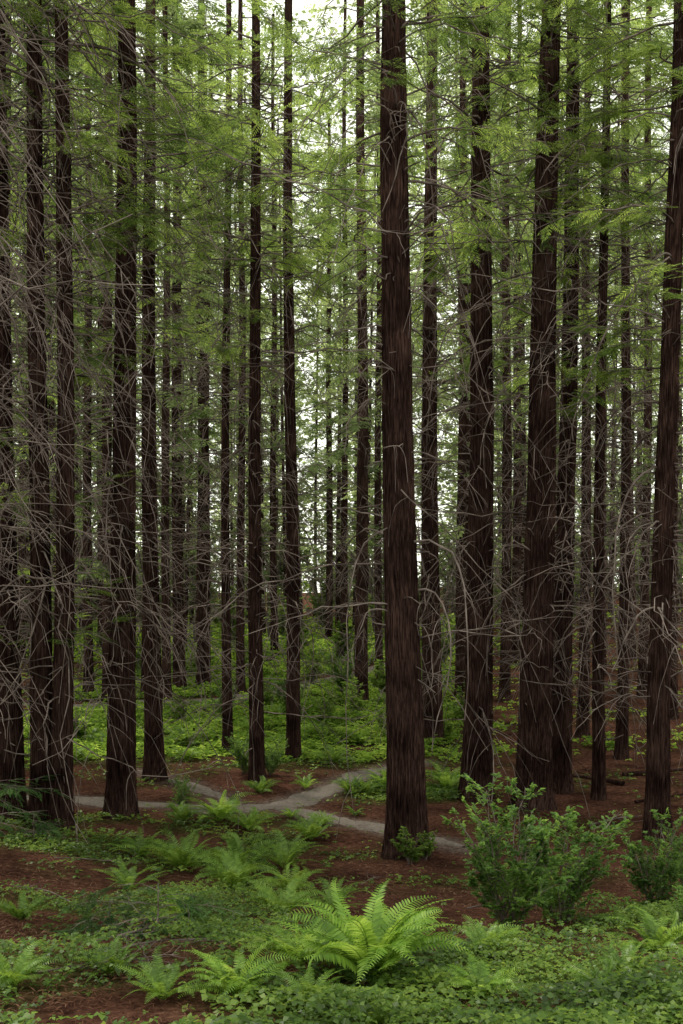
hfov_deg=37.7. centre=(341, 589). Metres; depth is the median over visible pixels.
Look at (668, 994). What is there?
ground cover
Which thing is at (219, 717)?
sword fern
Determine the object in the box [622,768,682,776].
fallen branch
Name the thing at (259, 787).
sword fern
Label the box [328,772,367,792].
sword fern
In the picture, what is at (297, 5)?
sky
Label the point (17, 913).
sword fern
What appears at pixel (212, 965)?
sword fern
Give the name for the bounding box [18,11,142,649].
redwood tree
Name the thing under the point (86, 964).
fallen branch
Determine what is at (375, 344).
redwood tree
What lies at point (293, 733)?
redwood tree
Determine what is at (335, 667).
leafy shrub
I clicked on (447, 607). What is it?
understory tree
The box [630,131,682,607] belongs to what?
redwood tree
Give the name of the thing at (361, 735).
clearing ground cover
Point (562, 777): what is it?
redwood tree
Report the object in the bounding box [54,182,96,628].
redwood tree
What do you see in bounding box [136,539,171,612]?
understory tree
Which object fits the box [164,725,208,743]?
sword fern
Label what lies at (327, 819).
sword fern
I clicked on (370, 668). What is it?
path
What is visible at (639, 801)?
fallen branch
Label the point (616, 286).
redwood tree
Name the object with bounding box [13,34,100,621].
redwood tree
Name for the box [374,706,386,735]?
leafy shrub
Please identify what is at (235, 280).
redwood tree
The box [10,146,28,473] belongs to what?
redwood tree
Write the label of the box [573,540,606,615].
understory tree
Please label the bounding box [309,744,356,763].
sword fern
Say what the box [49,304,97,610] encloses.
redwood tree
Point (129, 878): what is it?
sword fern
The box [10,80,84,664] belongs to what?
redwood tree
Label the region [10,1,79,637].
redwood tree
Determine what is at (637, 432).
redwood tree
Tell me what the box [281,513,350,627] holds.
understory tree
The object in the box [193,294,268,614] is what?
redwood tree
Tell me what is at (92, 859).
fallen branch
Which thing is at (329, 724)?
leafy shrub
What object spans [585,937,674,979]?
sword fern
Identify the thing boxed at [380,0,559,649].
redwood tree
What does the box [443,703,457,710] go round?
sword fern
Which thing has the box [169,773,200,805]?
leafy shrub
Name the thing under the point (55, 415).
redwood tree
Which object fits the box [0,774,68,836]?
redwood sapling
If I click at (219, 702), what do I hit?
leafy shrub
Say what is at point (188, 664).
leafy shrub
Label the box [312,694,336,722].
leafy shrub
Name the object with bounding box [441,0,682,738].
redwood tree
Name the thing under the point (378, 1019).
sword fern
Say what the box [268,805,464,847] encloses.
path
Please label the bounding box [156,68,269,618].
redwood tree
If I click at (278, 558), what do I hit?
understory tree
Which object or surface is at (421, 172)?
distant wood
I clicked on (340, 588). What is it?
understory tree
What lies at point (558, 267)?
redwood tree
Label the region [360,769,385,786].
sword fern
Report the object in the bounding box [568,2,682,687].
redwood tree
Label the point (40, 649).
redwood tree
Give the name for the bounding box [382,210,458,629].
redwood tree
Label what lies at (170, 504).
understory tree
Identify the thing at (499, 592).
understory tree
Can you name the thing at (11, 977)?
sword fern
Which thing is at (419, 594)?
understory tree
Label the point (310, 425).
redwood tree
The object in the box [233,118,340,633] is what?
redwood tree
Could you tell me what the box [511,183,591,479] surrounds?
redwood tree
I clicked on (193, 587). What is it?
understory tree
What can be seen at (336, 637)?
leafy shrub
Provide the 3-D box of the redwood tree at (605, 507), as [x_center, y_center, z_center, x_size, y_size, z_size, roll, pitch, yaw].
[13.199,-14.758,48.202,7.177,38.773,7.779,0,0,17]
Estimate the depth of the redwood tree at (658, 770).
19.91 m
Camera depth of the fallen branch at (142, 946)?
7.88 m
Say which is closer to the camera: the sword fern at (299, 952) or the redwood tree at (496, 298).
the sword fern at (299, 952)
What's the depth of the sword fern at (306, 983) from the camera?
6.66 m
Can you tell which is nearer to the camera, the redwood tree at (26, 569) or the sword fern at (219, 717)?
the redwood tree at (26, 569)
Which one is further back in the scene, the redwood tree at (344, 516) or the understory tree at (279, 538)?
the understory tree at (279, 538)
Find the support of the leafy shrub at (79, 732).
on the ground at (324, 777)
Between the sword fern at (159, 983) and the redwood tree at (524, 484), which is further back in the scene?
the redwood tree at (524, 484)
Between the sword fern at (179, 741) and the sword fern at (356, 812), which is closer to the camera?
the sword fern at (356, 812)
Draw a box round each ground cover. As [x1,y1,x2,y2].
[0,756,682,1023]
[21,588,682,763]
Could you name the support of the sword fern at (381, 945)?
on the ground at (324, 777)
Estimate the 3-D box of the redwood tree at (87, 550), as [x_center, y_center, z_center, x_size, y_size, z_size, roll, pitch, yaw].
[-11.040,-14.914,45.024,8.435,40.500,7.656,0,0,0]
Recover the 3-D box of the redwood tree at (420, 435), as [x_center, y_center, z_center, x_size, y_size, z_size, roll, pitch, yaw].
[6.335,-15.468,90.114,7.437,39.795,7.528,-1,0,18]
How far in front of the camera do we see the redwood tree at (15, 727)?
20.88 m
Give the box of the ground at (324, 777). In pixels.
[0,587,682,1023]
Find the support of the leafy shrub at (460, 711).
on the ground at (324, 777)
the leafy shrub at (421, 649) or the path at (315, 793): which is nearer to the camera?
the path at (315, 793)
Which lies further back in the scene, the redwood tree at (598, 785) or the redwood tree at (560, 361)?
the redwood tree at (560, 361)
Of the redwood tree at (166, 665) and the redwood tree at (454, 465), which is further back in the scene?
the redwood tree at (454, 465)
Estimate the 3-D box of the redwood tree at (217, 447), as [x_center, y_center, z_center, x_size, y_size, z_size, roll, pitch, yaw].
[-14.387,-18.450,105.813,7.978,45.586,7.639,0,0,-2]
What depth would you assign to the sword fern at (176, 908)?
11.84 m
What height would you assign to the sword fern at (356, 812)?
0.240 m
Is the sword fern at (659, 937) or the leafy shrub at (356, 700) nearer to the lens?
the sword fern at (659, 937)
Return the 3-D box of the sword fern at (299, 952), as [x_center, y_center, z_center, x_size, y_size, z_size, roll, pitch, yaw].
[-0.285,2.668,7.591,0.810,0.372,0.908,0,0,36]
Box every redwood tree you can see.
[0,0,143,830]
[0,0,146,821]
[0,0,260,826]
[0,0,267,804]
[0,0,288,845]
[0,0,328,831]
[0,58,19,519]
[5,0,299,781]
[5,6,117,673]
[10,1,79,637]
[10,38,43,482]
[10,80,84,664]
[10,140,102,676]
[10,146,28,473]
[11,27,82,652]
[11,28,102,643]
[11,41,42,419]
[11,139,51,570]
[12,0,189,697]
[12,96,92,565]
[12,110,56,569]
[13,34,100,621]
[17,0,204,701]
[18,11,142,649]
[44,34,196,600]
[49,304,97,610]
[51,44,141,651]
[53,134,141,647]
[53,251,112,574]
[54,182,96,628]
[68,0,249,699]
[74,210,141,600]
[75,4,218,696]
[77,0,385,789]
[78,0,281,691]
[89,0,360,751]
[92,0,281,686]
[93,238,141,538]
[136,167,235,604]
[139,254,197,605]
[140,63,273,634]
[141,0,424,760]
[143,6,270,652]
[155,187,237,650]
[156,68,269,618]
[156,230,231,624]
[161,0,615,860]
[171,272,233,587]
[173,0,322,693]
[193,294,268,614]
[209,128,309,635]
[212,225,281,618]
[216,204,269,580]
[220,160,283,564]
[229,328,270,619]
[231,13,327,660]
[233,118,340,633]
[233,347,284,610]
[245,190,317,604]
[261,200,336,633]
[276,119,373,639]
[280,209,342,619]
[282,1,458,682]
[294,0,381,660]
[294,0,445,702]
[300,0,669,819]
[300,180,382,632]
[303,0,577,750]
[312,137,381,634]
[331,131,419,630]
[348,187,424,628]
[363,0,682,811]
[373,241,447,574]
[374,0,560,697]
[376,154,451,614]
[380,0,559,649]
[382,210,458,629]
[406,0,520,657]
[409,0,528,645]
[412,0,682,839]
[413,270,458,596]
[414,0,682,793]
[437,0,578,701]
[440,34,559,602]
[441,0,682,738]
[444,1,562,666]
[448,151,526,566]
[454,0,682,800]
[491,50,560,637]
[493,257,526,566]
[494,60,608,574]
[494,166,531,481]
[506,0,682,759]
[511,67,598,581]
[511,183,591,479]
[514,0,682,697]
[557,0,671,675]
[560,0,681,659]
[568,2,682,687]
[577,81,653,614]
[577,145,682,719]
[592,168,682,589]
[608,137,682,549]
[608,321,653,538]
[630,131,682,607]
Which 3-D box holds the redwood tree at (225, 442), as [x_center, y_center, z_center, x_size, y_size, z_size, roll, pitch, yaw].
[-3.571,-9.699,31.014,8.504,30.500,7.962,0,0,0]
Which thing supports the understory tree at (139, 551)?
on the ground at (324, 777)
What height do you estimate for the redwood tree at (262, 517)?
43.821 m
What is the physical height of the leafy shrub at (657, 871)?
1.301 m
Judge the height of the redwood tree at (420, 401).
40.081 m
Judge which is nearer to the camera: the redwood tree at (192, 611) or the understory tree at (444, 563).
the redwood tree at (192, 611)
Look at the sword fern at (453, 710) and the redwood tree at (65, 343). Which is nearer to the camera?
the redwood tree at (65, 343)
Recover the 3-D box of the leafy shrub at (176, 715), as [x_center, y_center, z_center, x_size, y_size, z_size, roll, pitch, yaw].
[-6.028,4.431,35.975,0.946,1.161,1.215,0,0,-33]
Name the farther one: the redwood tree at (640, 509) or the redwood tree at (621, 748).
the redwood tree at (640, 509)
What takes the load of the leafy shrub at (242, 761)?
on the ground at (324, 777)
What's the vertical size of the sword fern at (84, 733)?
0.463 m
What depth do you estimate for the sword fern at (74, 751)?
29.26 m
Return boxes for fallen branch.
[15,878,69,900]
[37,942,186,973]
[54,853,141,863]
[96,910,181,940]
[99,915,227,957]
[120,933,163,968]
[572,762,624,785]
[588,811,642,826]
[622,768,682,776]
[634,792,682,802]
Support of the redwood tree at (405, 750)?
on the ground at (324, 777)
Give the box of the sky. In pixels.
[11,0,682,592]
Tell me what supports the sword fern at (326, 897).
on the ground at (324, 777)
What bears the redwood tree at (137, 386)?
on the ground at (324, 777)
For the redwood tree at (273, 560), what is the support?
on the ground at (324, 777)
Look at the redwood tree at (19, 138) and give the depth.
18.44 m
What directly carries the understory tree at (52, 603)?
on the ground at (324, 777)
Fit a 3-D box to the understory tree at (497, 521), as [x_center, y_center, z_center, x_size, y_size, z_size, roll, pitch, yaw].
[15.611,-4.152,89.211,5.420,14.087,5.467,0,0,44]
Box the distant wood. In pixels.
[11,0,682,617]
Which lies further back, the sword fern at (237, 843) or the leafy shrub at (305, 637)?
the leafy shrub at (305, 637)
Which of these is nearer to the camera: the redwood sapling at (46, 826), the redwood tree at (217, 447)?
the redwood sapling at (46, 826)
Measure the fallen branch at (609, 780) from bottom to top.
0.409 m
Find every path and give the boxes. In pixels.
[22,662,385,707]
[26,766,385,814]
[138,770,229,802]
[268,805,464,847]
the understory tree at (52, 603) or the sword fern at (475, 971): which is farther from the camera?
the understory tree at (52, 603)
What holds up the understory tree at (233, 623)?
on the ground at (324, 777)
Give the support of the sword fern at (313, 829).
on the ground at (324, 777)
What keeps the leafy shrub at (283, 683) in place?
on the ground at (324, 777)
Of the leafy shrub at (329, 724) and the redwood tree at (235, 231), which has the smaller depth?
the leafy shrub at (329, 724)
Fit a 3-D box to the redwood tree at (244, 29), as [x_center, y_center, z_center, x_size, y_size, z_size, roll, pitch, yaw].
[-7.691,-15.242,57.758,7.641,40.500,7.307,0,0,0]
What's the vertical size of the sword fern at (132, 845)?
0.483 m
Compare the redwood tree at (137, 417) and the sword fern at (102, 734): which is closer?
the sword fern at (102, 734)
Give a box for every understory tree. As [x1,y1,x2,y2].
[51,574,82,640]
[77,528,97,625]
[77,574,97,611]
[135,516,158,621]
[136,529,195,642]
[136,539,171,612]
[136,568,141,621]
[157,465,197,604]
[171,480,236,642]
[210,573,247,641]
[210,588,247,625]
[245,484,300,637]
[264,497,308,603]
[265,577,309,638]
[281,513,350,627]
[305,567,335,625]
[315,547,352,610]
[333,432,383,631]
[354,587,384,634]
[418,576,440,621]
[438,509,456,614]
[439,510,456,616]
[493,541,511,627]
[495,472,526,566]
[498,498,512,564]
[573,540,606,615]
[575,492,606,569]
[580,446,635,592]
[614,458,682,588]
[615,522,652,606]
[635,546,650,606]
[652,435,682,596]
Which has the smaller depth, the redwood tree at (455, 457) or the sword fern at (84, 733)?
the sword fern at (84, 733)
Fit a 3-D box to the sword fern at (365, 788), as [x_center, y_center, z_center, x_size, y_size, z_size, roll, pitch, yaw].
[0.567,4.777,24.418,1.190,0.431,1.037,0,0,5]
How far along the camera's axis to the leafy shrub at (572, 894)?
10.91 m
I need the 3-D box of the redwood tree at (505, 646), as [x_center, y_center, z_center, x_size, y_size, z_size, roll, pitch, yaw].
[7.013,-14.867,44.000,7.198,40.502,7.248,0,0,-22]
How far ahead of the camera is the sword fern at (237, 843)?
16.75 m
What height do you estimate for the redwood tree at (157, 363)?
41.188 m
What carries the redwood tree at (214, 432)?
on the ground at (324, 777)
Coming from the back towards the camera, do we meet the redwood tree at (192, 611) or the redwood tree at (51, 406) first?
the redwood tree at (192, 611)
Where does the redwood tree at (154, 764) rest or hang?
on the ground at (324, 777)
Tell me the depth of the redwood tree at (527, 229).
62.33 m
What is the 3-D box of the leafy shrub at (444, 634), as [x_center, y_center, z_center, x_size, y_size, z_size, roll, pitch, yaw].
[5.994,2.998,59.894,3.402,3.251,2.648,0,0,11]
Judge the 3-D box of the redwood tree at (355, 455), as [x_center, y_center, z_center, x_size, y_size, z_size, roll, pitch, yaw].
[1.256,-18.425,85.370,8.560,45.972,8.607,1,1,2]
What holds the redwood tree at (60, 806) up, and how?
on the ground at (324, 777)
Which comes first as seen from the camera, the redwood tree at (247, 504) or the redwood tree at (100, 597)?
the redwood tree at (100, 597)
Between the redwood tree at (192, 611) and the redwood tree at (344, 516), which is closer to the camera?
the redwood tree at (344, 516)
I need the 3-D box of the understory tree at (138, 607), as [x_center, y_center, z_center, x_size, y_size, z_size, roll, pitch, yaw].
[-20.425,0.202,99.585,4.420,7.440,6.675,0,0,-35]
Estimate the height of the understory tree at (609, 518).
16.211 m
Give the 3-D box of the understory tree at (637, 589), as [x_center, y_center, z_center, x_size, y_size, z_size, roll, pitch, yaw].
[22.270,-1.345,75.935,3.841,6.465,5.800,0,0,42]
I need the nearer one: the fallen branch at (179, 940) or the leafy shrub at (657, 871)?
the fallen branch at (179, 940)
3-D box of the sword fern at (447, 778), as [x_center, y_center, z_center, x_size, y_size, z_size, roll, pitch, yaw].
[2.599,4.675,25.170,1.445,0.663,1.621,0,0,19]
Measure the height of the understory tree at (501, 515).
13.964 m
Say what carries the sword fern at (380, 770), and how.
on the ground at (324, 777)
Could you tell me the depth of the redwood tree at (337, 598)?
83.16 m
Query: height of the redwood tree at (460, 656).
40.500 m
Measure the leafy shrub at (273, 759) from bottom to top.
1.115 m
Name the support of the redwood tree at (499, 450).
on the ground at (324, 777)
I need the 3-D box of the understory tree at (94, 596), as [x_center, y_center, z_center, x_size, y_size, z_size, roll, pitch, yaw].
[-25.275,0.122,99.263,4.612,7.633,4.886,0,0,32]
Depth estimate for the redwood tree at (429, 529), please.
32.30 m
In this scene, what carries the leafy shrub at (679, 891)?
on the ground at (324, 777)
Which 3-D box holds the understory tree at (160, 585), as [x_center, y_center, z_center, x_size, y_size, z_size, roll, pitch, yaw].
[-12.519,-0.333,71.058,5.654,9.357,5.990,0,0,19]
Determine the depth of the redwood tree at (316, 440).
108.99 m
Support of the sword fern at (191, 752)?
on the ground at (324, 777)
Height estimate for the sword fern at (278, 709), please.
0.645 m
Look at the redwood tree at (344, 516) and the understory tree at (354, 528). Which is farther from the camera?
the understory tree at (354, 528)
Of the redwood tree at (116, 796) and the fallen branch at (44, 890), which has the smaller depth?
the fallen branch at (44, 890)
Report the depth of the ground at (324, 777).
18.48 m
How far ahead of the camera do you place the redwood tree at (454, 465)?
55.04 m
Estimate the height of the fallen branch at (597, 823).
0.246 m
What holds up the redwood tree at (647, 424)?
on the ground at (324, 777)
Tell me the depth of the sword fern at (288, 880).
14.00 m
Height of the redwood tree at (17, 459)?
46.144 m
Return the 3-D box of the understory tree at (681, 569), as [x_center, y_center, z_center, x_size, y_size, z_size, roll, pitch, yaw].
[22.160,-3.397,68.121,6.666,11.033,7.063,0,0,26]
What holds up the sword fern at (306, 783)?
on the ground at (324, 777)
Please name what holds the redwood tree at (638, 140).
on the ground at (324, 777)
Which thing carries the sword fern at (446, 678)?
on the ground at (324, 777)
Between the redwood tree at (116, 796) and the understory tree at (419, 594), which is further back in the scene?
the understory tree at (419, 594)
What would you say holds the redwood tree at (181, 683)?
on the ground at (324, 777)
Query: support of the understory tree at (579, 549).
on the ground at (324, 777)
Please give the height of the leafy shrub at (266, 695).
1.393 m
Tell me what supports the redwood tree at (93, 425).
on the ground at (324, 777)
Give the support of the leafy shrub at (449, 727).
on the ground at (324, 777)
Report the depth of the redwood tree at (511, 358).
84.50 m
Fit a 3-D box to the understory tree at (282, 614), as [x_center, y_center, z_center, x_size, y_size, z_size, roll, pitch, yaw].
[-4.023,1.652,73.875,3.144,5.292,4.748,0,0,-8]
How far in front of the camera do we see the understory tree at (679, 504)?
68.55 m
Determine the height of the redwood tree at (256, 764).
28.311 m
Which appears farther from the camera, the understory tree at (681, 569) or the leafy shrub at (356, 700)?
the understory tree at (681, 569)
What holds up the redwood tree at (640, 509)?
on the ground at (324, 777)
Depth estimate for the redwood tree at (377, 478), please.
49.89 m
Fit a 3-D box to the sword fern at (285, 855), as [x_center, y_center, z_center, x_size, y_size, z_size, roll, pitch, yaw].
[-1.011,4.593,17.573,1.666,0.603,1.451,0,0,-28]
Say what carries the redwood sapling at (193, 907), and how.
on the ground at (324, 777)
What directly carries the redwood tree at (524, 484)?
on the ground at (324, 777)
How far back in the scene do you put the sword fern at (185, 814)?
21.15 m
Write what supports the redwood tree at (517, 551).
on the ground at (324, 777)
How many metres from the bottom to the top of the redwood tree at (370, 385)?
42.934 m
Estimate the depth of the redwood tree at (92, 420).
91.18 m
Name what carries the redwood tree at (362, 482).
on the ground at (324, 777)
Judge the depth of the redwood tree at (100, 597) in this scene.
66.00 m
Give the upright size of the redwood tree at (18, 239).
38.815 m
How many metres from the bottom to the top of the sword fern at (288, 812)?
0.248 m
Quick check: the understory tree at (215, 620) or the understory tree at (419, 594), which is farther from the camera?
the understory tree at (419, 594)
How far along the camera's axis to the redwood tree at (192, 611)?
92.06 m
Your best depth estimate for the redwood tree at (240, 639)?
45.82 m
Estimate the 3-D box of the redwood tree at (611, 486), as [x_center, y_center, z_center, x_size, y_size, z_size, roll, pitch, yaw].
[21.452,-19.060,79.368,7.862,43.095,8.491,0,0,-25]
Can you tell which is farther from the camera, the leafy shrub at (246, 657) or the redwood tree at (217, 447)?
the redwood tree at (217, 447)
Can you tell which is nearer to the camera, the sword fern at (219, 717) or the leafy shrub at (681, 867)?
the leafy shrub at (681, 867)
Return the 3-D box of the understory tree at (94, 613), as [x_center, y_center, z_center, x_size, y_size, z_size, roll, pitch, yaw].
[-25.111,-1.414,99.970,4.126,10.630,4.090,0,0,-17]
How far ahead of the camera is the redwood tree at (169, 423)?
107.45 m
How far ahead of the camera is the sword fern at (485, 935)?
8.39 m
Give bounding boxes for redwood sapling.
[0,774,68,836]
[1,810,72,846]
[49,885,169,939]
[78,881,256,942]
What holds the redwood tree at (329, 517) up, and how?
on the ground at (324, 777)
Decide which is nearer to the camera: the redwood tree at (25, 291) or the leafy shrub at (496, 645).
the redwood tree at (25, 291)
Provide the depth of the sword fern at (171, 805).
21.95 m
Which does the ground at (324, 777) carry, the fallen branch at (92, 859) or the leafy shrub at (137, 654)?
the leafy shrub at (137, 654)
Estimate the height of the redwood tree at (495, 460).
41.676 m
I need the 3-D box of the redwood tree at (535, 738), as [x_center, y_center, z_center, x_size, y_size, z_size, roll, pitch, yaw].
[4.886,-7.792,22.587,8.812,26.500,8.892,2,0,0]
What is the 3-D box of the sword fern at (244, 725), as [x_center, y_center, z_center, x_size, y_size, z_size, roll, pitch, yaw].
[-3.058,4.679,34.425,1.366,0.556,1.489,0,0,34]
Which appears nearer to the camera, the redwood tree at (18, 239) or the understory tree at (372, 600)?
the redwood tree at (18, 239)
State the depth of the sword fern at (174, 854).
17.06 m
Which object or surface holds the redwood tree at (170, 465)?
on the ground at (324, 777)
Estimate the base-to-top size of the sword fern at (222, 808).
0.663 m
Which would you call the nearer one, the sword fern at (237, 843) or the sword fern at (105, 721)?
the sword fern at (237, 843)
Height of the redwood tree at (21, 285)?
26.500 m
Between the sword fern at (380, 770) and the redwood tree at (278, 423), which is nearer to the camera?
the sword fern at (380, 770)
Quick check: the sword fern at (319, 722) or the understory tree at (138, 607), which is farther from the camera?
the understory tree at (138, 607)
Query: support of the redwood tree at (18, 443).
on the ground at (324, 777)
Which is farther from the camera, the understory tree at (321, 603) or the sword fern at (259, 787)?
the understory tree at (321, 603)
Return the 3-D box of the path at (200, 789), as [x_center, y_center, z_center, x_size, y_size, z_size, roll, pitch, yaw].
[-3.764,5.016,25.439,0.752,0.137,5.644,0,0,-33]
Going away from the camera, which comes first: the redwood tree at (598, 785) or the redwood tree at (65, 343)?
the redwood tree at (65, 343)
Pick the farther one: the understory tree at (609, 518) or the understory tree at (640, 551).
the understory tree at (609, 518)
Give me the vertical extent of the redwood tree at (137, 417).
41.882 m
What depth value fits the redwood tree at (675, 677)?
35.84 m
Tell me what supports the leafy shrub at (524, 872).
on the ground at (324, 777)
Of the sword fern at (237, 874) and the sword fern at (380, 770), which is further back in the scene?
the sword fern at (380, 770)
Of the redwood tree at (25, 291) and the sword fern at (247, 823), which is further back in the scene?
the redwood tree at (25, 291)
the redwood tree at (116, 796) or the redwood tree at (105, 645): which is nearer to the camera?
the redwood tree at (116, 796)
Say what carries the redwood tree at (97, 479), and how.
on the ground at (324, 777)
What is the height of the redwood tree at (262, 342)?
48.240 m
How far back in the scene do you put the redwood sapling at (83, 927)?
9.46 m
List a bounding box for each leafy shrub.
[73,704,102,738]
[135,635,141,670]
[163,697,187,722]
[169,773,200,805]
[171,642,196,676]
[207,677,238,712]
[222,732,248,773]
[235,637,274,669]
[263,677,276,705]
[265,735,288,774]
[266,676,315,709]
[284,616,315,648]
[300,648,326,682]
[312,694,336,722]
[314,647,368,693]
[323,721,343,744]
[330,621,354,660]
[341,676,378,712]
[368,659,385,694]
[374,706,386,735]
[390,826,432,864]
[418,830,437,859]
[420,634,421,666]
[421,613,455,662]
[440,772,583,932]
[441,696,462,740]
[445,683,464,720]
[493,619,521,650]
[496,810,632,923]
[616,808,682,904]
[656,823,682,890]
[660,884,682,936]
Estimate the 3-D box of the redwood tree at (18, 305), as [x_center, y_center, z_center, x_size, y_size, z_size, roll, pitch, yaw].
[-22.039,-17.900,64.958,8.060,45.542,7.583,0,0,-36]
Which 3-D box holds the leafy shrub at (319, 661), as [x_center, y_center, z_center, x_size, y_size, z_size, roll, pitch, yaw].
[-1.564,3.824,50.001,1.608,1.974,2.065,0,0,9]
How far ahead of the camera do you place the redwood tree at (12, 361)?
70.80 m
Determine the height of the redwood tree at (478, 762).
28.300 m
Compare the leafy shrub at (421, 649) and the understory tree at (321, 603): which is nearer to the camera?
the leafy shrub at (421, 649)
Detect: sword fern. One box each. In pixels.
[0,890,56,920]
[0,939,65,987]
[67,934,150,981]
[73,743,92,758]
[76,727,105,739]
[80,731,106,741]
[90,718,106,728]
[91,856,168,890]
[103,826,164,857]
[109,946,220,1003]
[134,828,218,870]
[147,888,217,916]
[161,804,202,821]
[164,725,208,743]
[164,800,190,811]
[166,735,188,745]
[173,746,205,760]
[178,940,299,997]
[181,790,254,820]
[182,832,291,873]
[192,847,273,888]
[205,713,237,724]
[222,806,280,830]
[235,718,271,730]
[237,876,330,916]
[241,776,281,792]
[241,909,352,971]
[244,828,327,867]
[253,862,329,891]
[262,879,473,983]
[264,701,285,715]
[272,967,345,1006]
[279,807,303,817]
[280,811,341,839]
[290,772,318,788]
[303,721,333,735]
[303,876,366,911]
[306,810,337,825]
[307,715,339,725]
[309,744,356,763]
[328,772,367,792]
[343,804,365,815]
[347,775,385,792]
[349,991,405,1023]
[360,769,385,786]
[368,763,385,775]
[425,759,460,788]
[436,952,526,997]
[442,673,454,683]
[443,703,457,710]
[445,914,529,956]
[446,705,459,716]
[560,951,649,999]
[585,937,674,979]
[599,904,682,953]
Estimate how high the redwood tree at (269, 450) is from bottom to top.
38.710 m
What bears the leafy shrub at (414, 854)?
on the ground at (324, 777)
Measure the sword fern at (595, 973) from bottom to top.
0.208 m
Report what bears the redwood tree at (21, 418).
on the ground at (324, 777)
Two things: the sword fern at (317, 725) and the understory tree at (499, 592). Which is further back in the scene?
the understory tree at (499, 592)
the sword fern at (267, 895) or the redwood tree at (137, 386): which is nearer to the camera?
the sword fern at (267, 895)
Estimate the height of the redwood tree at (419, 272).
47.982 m
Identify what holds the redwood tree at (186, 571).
on the ground at (324, 777)
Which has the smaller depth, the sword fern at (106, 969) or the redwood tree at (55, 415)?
the sword fern at (106, 969)
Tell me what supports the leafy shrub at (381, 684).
on the ground at (324, 777)
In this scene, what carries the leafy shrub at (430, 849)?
on the ground at (324, 777)

